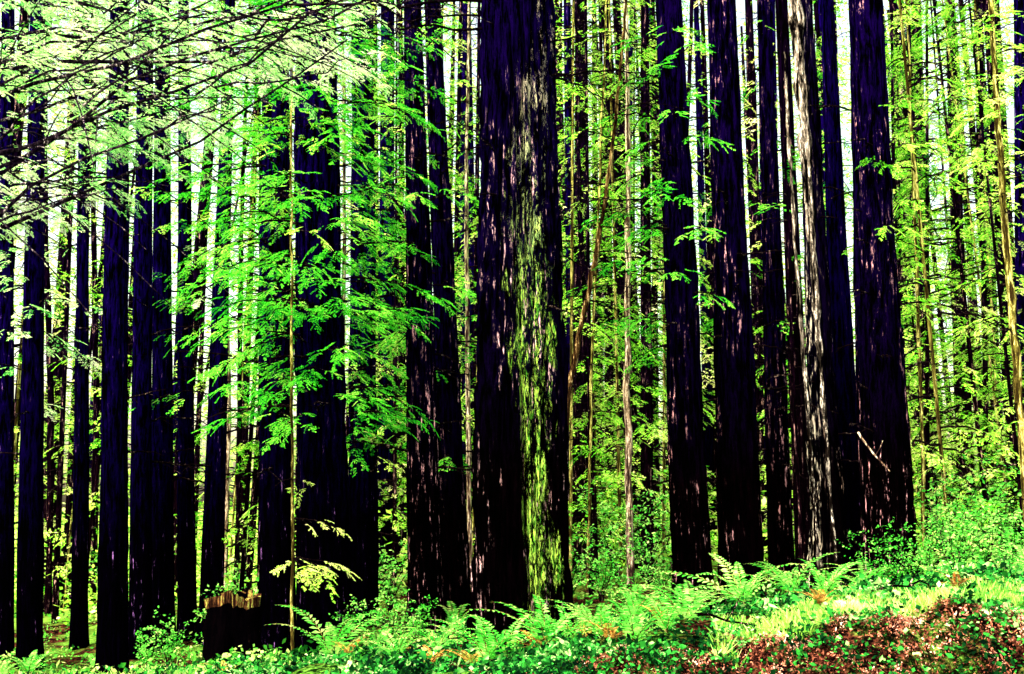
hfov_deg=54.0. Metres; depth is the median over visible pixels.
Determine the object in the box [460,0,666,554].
forest tree
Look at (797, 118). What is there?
young conifer
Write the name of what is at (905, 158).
bare stem tree
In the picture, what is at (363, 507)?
redwood tree
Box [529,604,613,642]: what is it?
sword fern
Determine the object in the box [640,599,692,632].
sword fern
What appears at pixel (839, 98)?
forest tree
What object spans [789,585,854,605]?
dying fern
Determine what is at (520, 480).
redwood tree
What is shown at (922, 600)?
grass
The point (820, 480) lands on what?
split redwood tree
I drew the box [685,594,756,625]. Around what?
dead branch
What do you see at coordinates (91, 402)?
forest tree
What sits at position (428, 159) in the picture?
forest tree
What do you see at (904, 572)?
shrub
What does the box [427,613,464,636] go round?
sword fern
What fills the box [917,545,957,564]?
sword fern
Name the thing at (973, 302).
bare stem tree
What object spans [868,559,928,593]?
dead branch
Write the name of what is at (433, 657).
dying fern
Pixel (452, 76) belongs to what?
forest tree
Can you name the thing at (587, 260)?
bare stem tree
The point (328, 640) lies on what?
sword fern
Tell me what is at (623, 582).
shrub
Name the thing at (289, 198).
forest tree
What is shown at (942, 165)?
young conifer
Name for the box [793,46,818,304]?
forest tree
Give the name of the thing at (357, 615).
shrub
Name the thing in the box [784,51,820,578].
splintered trunk
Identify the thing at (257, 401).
forest tree
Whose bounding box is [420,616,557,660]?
sword fern
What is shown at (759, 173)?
forest tree
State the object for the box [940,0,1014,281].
forest tree
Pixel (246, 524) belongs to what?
young conifer
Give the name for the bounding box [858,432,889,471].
dead branch
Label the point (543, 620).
sword fern
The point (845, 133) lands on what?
sky
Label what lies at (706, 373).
forest tree
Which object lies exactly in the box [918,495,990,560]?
shrub
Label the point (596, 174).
bare stem tree
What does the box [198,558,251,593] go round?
shrub
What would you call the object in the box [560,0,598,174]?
forest tree
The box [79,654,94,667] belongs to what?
sword fern
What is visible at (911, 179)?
forest tree
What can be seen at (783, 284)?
bare stem tree
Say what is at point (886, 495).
redwood tree
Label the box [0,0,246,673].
redwood tree
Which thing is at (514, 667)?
bank ivy
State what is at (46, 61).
overhanging conifer
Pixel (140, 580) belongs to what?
redwood tree
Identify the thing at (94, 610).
thicket
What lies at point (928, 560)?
shrub
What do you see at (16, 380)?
bare stem tree
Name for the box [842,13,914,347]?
forest tree
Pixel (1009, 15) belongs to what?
forest tree
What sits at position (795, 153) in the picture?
forest tree
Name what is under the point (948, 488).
shrub
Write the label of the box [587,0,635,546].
young tree
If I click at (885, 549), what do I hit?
shrub
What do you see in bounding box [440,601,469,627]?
sword fern
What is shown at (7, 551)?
redwood tree
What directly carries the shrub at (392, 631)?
on the ground at (320, 668)
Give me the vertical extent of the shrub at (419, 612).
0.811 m
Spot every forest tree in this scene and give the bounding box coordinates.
[0,0,100,492]
[0,47,45,504]
[14,0,136,608]
[14,53,56,544]
[14,53,105,493]
[14,69,73,541]
[15,0,153,606]
[61,22,192,541]
[61,45,134,531]
[99,173,204,521]
[128,111,249,500]
[229,18,350,574]
[229,63,294,527]
[229,81,351,523]
[230,128,294,520]
[235,67,294,507]
[243,14,406,519]
[294,21,406,509]
[341,12,461,568]
[346,11,461,565]
[394,2,480,373]
[403,1,480,544]
[404,2,480,507]
[431,2,480,290]
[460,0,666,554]
[554,0,621,444]
[556,0,714,471]
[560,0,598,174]
[588,16,661,475]
[590,55,667,494]
[604,0,666,476]
[613,0,700,463]
[614,1,697,516]
[622,0,757,549]
[639,132,697,533]
[658,10,759,337]
[699,0,824,553]
[739,12,851,542]
[740,26,781,278]
[740,59,784,293]
[746,0,941,505]
[746,0,972,510]
[778,32,854,353]
[790,0,854,354]
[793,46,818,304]
[840,88,891,355]
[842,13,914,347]
[850,3,947,501]
[883,6,936,332]
[885,0,979,459]
[886,2,980,515]
[887,9,974,436]
[897,0,1013,544]
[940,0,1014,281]
[958,1,1014,312]
[962,2,1014,490]
[973,36,1014,352]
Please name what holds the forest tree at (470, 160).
on the ground at (320, 668)
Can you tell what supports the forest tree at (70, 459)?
on the ground at (320, 668)
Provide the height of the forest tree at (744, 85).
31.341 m
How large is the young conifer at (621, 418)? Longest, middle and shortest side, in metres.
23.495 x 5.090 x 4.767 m
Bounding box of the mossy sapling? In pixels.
[913,0,1023,525]
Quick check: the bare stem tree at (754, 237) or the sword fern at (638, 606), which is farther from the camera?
the bare stem tree at (754, 237)
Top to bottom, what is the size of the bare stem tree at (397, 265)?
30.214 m
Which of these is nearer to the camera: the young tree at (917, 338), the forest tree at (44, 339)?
the young tree at (917, 338)
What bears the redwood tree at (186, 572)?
on the ground at (320, 668)
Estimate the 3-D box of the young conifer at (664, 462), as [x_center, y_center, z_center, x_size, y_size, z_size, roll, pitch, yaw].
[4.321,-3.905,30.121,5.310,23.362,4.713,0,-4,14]
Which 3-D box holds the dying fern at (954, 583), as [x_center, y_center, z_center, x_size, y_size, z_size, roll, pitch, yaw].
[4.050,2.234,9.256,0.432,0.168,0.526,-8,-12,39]
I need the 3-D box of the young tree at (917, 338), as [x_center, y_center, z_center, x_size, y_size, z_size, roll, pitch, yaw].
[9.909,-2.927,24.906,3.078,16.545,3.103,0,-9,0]
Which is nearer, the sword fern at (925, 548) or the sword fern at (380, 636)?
the sword fern at (380, 636)
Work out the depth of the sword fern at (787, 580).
12.83 m
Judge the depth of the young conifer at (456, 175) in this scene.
31.45 m
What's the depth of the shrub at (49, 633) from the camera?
24.31 m
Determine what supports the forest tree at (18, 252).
on the ground at (320, 668)
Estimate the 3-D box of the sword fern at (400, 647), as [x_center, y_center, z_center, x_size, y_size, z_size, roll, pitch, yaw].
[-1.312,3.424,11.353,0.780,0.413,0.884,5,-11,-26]
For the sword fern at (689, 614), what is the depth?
9.53 m
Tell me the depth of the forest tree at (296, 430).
38.57 m
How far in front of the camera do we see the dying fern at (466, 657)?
10.20 m
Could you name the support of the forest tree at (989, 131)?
on the ground at (320, 668)
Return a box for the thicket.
[14,456,1009,635]
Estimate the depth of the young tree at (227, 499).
29.78 m
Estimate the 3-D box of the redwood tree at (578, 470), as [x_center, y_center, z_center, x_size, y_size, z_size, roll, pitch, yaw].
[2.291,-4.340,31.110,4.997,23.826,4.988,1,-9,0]
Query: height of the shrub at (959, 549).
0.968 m
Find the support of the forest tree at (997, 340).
on the ground at (320, 668)
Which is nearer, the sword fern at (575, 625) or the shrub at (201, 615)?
the sword fern at (575, 625)
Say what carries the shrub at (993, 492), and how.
on the ground at (320, 668)
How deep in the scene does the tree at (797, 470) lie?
18.28 m
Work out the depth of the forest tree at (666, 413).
59.07 m
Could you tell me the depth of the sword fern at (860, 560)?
14.74 m
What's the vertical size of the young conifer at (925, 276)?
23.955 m
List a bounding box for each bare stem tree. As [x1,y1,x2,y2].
[14,0,109,622]
[14,1,75,561]
[14,6,100,611]
[63,7,135,605]
[89,28,177,556]
[128,0,255,604]
[172,2,243,560]
[196,3,293,580]
[226,6,294,591]
[340,3,406,555]
[379,32,428,543]
[428,7,480,404]
[447,2,480,542]
[553,0,574,329]
[556,0,642,594]
[558,0,625,554]
[567,0,666,568]
[590,21,667,547]
[594,8,666,520]
[623,13,700,520]
[661,0,756,545]
[711,0,801,532]
[738,17,804,486]
[848,0,953,543]
[885,0,981,551]
[885,16,974,492]
[888,0,954,520]
[928,0,1008,501]
[929,3,1013,514]
[944,0,1014,551]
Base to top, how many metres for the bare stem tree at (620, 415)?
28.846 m
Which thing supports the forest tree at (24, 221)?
on the ground at (320, 668)
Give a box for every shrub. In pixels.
[43,620,58,646]
[89,553,128,599]
[133,627,171,667]
[144,606,195,667]
[193,584,217,637]
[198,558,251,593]
[203,575,258,597]
[328,594,391,656]
[366,580,418,652]
[378,528,407,612]
[392,595,438,641]
[569,499,640,591]
[570,531,629,601]
[574,466,668,581]
[579,481,670,586]
[609,567,649,603]
[616,531,671,600]
[654,501,709,567]
[834,517,920,585]
[885,541,917,581]
[894,529,942,572]
[913,443,1010,563]
[914,482,973,557]
[914,506,1006,580]
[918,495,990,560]
[922,458,1021,556]
[930,503,987,565]
[958,495,1019,567]
[962,453,1014,558]
[979,500,1023,558]
[986,532,1023,577]
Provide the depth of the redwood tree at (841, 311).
20.28 m
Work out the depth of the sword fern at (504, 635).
10.37 m
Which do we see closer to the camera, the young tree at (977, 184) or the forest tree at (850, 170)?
the young tree at (977, 184)
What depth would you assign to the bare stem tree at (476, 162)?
34.10 m
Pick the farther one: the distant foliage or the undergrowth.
the distant foliage
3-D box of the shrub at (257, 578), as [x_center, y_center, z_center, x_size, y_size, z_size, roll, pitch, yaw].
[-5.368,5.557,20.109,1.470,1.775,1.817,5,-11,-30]
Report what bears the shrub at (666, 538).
on the ground at (320, 668)
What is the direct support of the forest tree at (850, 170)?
on the ground at (320, 668)
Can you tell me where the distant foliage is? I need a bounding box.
[0,0,1014,544]
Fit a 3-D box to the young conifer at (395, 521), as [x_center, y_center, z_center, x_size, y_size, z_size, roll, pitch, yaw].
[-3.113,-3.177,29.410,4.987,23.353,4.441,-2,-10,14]
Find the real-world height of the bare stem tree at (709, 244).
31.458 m
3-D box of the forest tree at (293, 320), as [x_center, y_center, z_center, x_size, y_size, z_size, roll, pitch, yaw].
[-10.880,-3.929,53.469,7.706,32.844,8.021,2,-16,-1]
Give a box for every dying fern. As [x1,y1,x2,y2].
[332,636,369,653]
[414,645,447,662]
[445,646,493,663]
[511,630,557,648]
[565,622,598,637]
[586,621,645,639]
[642,605,666,617]
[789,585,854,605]
[932,570,976,586]
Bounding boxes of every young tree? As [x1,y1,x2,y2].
[14,1,95,613]
[57,0,132,600]
[176,11,255,587]
[191,0,389,659]
[192,1,261,593]
[206,1,296,588]
[337,15,382,443]
[378,0,428,573]
[406,2,480,566]
[556,0,629,576]
[556,0,644,587]
[563,0,697,584]
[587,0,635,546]
[628,0,692,551]
[654,0,712,438]
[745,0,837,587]
[838,0,999,547]
[854,0,949,407]
[930,0,1013,537]
[934,0,1011,538]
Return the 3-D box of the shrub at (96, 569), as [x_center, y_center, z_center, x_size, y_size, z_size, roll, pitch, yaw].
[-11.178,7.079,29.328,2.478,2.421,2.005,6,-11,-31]
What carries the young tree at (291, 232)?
on the ground at (320, 668)
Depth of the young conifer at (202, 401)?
34.70 m
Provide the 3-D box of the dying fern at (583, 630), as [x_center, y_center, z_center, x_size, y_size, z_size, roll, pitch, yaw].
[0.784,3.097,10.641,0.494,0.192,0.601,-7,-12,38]
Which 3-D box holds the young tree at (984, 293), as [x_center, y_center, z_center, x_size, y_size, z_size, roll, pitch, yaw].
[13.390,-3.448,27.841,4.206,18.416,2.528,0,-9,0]
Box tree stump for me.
[202,590,262,668]
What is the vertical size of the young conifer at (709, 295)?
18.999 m
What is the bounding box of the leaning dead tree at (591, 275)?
[556,0,695,427]
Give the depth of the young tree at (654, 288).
34.74 m
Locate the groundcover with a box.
[9,553,1023,673]
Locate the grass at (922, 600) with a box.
[8,574,1023,673]
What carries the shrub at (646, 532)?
on the ground at (320, 668)
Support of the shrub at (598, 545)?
on the ground at (320, 668)
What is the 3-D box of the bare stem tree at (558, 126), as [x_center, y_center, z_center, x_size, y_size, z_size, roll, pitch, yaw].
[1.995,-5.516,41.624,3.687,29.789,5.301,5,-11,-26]
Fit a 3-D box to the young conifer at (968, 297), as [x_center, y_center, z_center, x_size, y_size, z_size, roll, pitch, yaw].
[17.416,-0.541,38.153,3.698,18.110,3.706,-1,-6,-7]
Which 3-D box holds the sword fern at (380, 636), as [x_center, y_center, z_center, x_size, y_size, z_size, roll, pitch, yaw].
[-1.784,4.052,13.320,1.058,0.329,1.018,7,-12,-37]
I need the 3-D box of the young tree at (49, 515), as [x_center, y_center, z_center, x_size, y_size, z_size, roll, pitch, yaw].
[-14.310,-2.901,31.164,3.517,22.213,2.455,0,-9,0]
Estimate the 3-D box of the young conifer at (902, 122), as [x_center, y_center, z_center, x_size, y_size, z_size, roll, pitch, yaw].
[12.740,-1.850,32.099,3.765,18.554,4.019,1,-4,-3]
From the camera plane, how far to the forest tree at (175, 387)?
53.96 m
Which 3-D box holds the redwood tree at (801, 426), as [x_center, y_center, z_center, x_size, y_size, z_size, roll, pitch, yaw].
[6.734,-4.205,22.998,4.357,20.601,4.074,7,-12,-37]
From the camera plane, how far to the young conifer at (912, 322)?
30.17 m
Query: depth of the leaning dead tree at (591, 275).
17.57 m
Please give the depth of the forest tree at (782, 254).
41.50 m
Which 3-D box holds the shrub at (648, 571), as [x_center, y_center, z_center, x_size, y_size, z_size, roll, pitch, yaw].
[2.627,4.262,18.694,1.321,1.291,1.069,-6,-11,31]
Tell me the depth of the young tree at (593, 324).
25.50 m
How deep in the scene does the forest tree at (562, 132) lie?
39.63 m
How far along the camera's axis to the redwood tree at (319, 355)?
16.84 m
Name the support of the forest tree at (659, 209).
on the ground at (320, 668)
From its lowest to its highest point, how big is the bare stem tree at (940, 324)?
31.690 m
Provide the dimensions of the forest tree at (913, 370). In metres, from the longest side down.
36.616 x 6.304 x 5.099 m
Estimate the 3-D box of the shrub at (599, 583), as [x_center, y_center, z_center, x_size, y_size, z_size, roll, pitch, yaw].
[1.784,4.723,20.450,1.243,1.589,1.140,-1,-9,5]
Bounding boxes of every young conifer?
[0,0,101,578]
[14,1,197,591]
[43,190,103,612]
[88,28,294,599]
[174,0,341,598]
[194,63,296,586]
[337,24,406,541]
[346,0,474,607]
[375,4,480,535]
[450,91,480,586]
[555,0,663,575]
[556,1,662,570]
[557,28,639,552]
[559,0,667,581]
[584,0,717,569]
[590,0,713,551]
[591,0,715,549]
[639,118,716,531]
[701,84,790,536]
[754,0,854,525]
[847,102,953,518]
[848,0,1006,563]
[850,0,1023,562]
[885,0,975,520]
[887,78,993,555]
[889,0,1023,537]
[902,0,1013,520]
[905,0,1013,534]
[918,0,1023,564]
[929,0,1014,536]
[934,131,1000,493]
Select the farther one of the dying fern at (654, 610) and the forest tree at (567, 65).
the forest tree at (567, 65)
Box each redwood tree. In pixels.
[0,0,107,662]
[0,0,138,669]
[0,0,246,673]
[14,0,177,649]
[45,0,243,659]
[52,0,222,653]
[91,0,251,642]
[128,0,294,644]
[131,0,405,658]
[175,0,459,659]
[244,0,656,647]
[251,0,471,628]
[337,0,478,636]
[340,0,467,596]
[343,0,479,625]
[554,0,662,572]
[556,0,669,565]
[577,0,717,578]
[578,0,735,618]
[653,0,804,607]
[699,0,820,587]
[741,0,852,589]
[778,0,856,591]
[795,0,949,581]
[821,0,903,582]
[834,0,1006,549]
[885,0,1014,557]
[913,0,1023,556]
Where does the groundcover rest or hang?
on the ground at (320, 668)
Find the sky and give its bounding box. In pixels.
[0,0,1014,516]
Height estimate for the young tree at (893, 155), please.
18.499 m
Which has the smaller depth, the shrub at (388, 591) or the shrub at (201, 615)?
the shrub at (201, 615)
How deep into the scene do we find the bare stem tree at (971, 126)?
37.63 m
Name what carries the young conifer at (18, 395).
on the ground at (320, 668)
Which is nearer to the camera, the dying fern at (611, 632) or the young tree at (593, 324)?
the dying fern at (611, 632)
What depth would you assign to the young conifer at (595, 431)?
31.18 m
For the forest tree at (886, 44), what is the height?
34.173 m
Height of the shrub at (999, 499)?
2.384 m
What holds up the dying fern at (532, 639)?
on the ground at (320, 668)
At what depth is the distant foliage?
77.16 m
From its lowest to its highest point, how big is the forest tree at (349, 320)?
36.490 m
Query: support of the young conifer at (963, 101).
on the ground at (320, 668)
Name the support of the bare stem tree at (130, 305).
on the ground at (320, 668)
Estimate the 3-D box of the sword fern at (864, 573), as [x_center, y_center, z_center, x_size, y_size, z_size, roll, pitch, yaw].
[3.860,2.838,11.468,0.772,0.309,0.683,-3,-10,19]
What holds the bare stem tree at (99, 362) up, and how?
on the ground at (320, 668)
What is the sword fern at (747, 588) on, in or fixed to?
on the groundcover
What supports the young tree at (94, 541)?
on the ground at (320, 668)
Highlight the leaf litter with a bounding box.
[468,594,1023,673]
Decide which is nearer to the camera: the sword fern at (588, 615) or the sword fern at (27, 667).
the sword fern at (588, 615)
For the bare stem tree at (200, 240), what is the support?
on the ground at (320, 668)
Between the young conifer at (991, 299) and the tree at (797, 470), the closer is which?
the tree at (797, 470)
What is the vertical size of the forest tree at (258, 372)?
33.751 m
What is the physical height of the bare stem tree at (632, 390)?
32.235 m
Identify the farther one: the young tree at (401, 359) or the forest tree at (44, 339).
the forest tree at (44, 339)
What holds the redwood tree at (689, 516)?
on the ground at (320, 668)
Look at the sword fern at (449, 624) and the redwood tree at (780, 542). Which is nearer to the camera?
the sword fern at (449, 624)
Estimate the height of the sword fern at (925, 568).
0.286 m
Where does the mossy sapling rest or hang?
on the ground at (320, 668)
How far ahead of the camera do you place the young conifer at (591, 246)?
33.19 m
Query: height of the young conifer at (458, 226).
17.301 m
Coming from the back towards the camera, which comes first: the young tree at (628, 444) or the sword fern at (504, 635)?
the young tree at (628, 444)
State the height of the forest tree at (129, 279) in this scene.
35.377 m
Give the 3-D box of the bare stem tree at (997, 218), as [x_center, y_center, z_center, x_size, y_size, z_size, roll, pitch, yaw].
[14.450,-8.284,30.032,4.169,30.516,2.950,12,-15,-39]
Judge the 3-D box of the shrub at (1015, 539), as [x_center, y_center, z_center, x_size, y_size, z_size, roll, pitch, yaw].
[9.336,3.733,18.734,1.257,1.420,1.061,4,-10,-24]
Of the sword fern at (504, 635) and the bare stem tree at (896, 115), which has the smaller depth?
the sword fern at (504, 635)
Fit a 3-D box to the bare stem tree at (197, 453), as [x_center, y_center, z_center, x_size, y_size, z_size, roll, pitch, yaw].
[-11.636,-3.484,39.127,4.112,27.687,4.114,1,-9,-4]
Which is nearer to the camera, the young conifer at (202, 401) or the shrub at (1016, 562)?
the shrub at (1016, 562)
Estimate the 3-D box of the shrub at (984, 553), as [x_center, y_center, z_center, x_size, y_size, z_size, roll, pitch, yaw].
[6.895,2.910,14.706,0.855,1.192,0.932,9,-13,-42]
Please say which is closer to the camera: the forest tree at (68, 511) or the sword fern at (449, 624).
the sword fern at (449, 624)
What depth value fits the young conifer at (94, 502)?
29.87 m
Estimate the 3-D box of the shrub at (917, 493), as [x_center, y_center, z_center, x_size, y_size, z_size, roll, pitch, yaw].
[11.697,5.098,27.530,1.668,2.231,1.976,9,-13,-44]
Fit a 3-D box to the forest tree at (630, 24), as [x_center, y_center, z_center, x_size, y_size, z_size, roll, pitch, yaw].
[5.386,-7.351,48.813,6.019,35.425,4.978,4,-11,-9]
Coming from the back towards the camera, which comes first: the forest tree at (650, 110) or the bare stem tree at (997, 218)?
the forest tree at (650, 110)
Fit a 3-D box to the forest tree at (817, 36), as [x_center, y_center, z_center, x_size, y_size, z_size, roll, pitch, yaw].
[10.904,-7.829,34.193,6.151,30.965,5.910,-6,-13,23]
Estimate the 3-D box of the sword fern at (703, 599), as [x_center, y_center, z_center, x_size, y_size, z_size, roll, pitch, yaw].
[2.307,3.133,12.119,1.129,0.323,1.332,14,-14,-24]
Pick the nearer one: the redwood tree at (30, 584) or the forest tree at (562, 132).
the redwood tree at (30, 584)
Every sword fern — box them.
[0,650,77,673]
[0,660,38,673]
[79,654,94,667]
[267,605,428,657]
[325,626,423,648]
[354,623,424,655]
[390,615,474,649]
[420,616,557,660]
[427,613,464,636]
[430,614,568,655]
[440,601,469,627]
[468,594,623,646]
[515,612,577,638]
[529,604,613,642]
[547,599,618,630]
[564,603,639,639]
[600,584,767,624]
[601,599,687,639]
[608,585,672,615]
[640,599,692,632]
[643,553,809,603]
[654,577,750,604]
[716,552,838,590]
[776,559,862,594]
[820,558,930,581]
[824,571,869,596]
[909,561,971,579]
[917,545,951,562]
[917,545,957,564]
[995,545,1023,570]
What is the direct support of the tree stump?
on the ground at (320, 668)
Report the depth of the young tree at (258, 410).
24.78 m
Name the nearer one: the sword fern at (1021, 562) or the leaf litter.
the leaf litter
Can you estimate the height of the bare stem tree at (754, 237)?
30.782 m
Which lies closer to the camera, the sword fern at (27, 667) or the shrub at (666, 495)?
the sword fern at (27, 667)
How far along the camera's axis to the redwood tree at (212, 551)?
23.81 m
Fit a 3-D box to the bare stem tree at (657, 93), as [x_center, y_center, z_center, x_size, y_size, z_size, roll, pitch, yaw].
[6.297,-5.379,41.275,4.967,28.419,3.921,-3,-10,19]
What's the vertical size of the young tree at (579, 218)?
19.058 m
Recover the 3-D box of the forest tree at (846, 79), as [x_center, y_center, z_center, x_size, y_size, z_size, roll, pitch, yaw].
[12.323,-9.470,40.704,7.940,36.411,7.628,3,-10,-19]
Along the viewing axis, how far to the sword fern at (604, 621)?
9.74 m
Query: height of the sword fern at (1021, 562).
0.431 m
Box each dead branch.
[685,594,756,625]
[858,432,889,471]
[866,560,913,586]
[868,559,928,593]
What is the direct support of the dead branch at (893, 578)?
on the ground at (320, 668)
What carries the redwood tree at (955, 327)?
on the ground at (320, 668)
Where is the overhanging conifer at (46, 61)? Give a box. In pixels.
[0,0,492,317]
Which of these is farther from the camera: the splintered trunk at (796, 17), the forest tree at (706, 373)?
the forest tree at (706, 373)
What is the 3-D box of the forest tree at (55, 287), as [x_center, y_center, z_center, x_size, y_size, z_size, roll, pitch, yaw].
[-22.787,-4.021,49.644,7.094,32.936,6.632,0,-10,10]
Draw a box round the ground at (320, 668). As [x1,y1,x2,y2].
[0,500,1023,673]
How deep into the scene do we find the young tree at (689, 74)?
34.95 m
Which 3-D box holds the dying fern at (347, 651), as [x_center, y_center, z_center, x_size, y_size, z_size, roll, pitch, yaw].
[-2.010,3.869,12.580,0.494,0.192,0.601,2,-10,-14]
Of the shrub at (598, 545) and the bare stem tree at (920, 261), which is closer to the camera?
the shrub at (598, 545)
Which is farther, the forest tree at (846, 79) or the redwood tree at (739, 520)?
the forest tree at (846, 79)
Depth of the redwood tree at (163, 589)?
23.92 m
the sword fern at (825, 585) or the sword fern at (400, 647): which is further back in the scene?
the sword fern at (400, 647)
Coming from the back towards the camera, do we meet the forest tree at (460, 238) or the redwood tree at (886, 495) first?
the forest tree at (460, 238)
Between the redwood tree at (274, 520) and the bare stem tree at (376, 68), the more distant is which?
the bare stem tree at (376, 68)
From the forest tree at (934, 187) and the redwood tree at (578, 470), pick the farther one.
the forest tree at (934, 187)
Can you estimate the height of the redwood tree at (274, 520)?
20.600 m
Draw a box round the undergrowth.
[0,547,1023,673]
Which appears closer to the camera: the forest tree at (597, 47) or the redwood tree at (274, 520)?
the redwood tree at (274, 520)
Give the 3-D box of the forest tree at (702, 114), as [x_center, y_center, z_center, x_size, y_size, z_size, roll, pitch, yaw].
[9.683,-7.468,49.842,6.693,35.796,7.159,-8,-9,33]
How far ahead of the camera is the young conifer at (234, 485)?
32.94 m
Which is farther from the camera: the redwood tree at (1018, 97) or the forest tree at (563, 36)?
the forest tree at (563, 36)
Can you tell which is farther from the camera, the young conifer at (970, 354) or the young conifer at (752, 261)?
the young conifer at (752, 261)
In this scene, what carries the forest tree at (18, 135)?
on the ground at (320, 668)
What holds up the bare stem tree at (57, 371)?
on the ground at (320, 668)
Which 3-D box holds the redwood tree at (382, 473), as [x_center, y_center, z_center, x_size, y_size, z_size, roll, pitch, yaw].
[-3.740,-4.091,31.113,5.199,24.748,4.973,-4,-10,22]
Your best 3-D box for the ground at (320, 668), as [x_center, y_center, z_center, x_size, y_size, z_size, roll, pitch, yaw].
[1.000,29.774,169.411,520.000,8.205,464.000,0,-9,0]
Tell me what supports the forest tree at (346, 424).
on the ground at (320, 668)
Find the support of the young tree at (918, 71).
on the ground at (320, 668)
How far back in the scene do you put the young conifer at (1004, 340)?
23.87 m
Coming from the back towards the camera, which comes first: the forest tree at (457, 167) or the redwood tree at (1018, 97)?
the forest tree at (457, 167)
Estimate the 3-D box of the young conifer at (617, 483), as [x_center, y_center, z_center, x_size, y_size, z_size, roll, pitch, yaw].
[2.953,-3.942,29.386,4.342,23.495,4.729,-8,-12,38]
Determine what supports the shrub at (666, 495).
on the ground at (320, 668)
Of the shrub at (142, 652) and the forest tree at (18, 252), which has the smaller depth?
the shrub at (142, 652)
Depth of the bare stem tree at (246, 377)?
37.90 m
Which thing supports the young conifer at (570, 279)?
on the ground at (320, 668)
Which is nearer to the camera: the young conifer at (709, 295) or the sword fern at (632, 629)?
the sword fern at (632, 629)
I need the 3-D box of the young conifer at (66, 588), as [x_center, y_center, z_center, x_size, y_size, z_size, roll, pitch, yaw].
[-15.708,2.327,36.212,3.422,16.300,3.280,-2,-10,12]
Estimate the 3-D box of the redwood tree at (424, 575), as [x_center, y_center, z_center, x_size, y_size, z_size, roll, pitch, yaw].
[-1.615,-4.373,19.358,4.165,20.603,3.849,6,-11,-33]
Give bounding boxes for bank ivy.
[368,572,1023,673]
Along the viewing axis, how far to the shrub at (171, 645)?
18.26 m
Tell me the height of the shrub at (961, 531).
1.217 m
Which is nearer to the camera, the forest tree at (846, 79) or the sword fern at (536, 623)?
the sword fern at (536, 623)
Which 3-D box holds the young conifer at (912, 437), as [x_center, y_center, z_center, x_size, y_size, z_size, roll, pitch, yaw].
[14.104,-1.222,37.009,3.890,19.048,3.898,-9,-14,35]
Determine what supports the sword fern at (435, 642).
on the ground at (320, 668)
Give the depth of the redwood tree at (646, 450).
28.38 m
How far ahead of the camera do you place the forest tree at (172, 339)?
62.04 m
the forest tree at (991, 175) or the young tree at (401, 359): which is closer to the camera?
the young tree at (401, 359)
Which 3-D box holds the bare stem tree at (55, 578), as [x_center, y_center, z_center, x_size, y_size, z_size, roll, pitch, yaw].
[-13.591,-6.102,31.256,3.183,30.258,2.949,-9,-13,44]
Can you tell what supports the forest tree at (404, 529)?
on the ground at (320, 668)
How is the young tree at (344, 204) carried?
on the ground at (320, 668)
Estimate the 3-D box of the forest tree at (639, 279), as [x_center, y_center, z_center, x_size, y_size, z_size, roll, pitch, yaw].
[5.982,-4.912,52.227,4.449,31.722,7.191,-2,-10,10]
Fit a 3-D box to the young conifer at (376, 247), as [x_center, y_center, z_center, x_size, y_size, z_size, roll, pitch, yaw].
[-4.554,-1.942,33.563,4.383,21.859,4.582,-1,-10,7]
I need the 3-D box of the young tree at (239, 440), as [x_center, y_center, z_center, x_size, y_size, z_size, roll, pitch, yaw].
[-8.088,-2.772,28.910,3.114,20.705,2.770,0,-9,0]
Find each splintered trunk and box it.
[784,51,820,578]
[787,0,838,589]
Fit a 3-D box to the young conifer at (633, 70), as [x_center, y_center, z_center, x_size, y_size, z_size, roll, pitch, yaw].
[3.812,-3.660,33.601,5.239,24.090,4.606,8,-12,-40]
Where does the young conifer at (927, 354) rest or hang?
on the ground at (320, 668)
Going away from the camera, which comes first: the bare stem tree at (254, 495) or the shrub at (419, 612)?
the shrub at (419, 612)
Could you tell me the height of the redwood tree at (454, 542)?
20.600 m
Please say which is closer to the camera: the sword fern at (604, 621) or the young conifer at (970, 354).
the sword fern at (604, 621)
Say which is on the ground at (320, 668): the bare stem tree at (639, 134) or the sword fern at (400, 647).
the bare stem tree at (639, 134)
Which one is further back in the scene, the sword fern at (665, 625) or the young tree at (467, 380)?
the young tree at (467, 380)
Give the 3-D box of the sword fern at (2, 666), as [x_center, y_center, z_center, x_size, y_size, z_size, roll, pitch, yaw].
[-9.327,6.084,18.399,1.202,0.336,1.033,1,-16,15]
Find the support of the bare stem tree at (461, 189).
on the ground at (320, 668)
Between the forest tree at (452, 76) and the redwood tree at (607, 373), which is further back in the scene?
the forest tree at (452, 76)
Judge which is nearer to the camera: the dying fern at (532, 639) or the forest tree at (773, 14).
the dying fern at (532, 639)
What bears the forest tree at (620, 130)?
on the ground at (320, 668)
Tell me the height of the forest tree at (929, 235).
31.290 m
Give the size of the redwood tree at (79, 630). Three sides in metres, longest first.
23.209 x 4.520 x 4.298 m

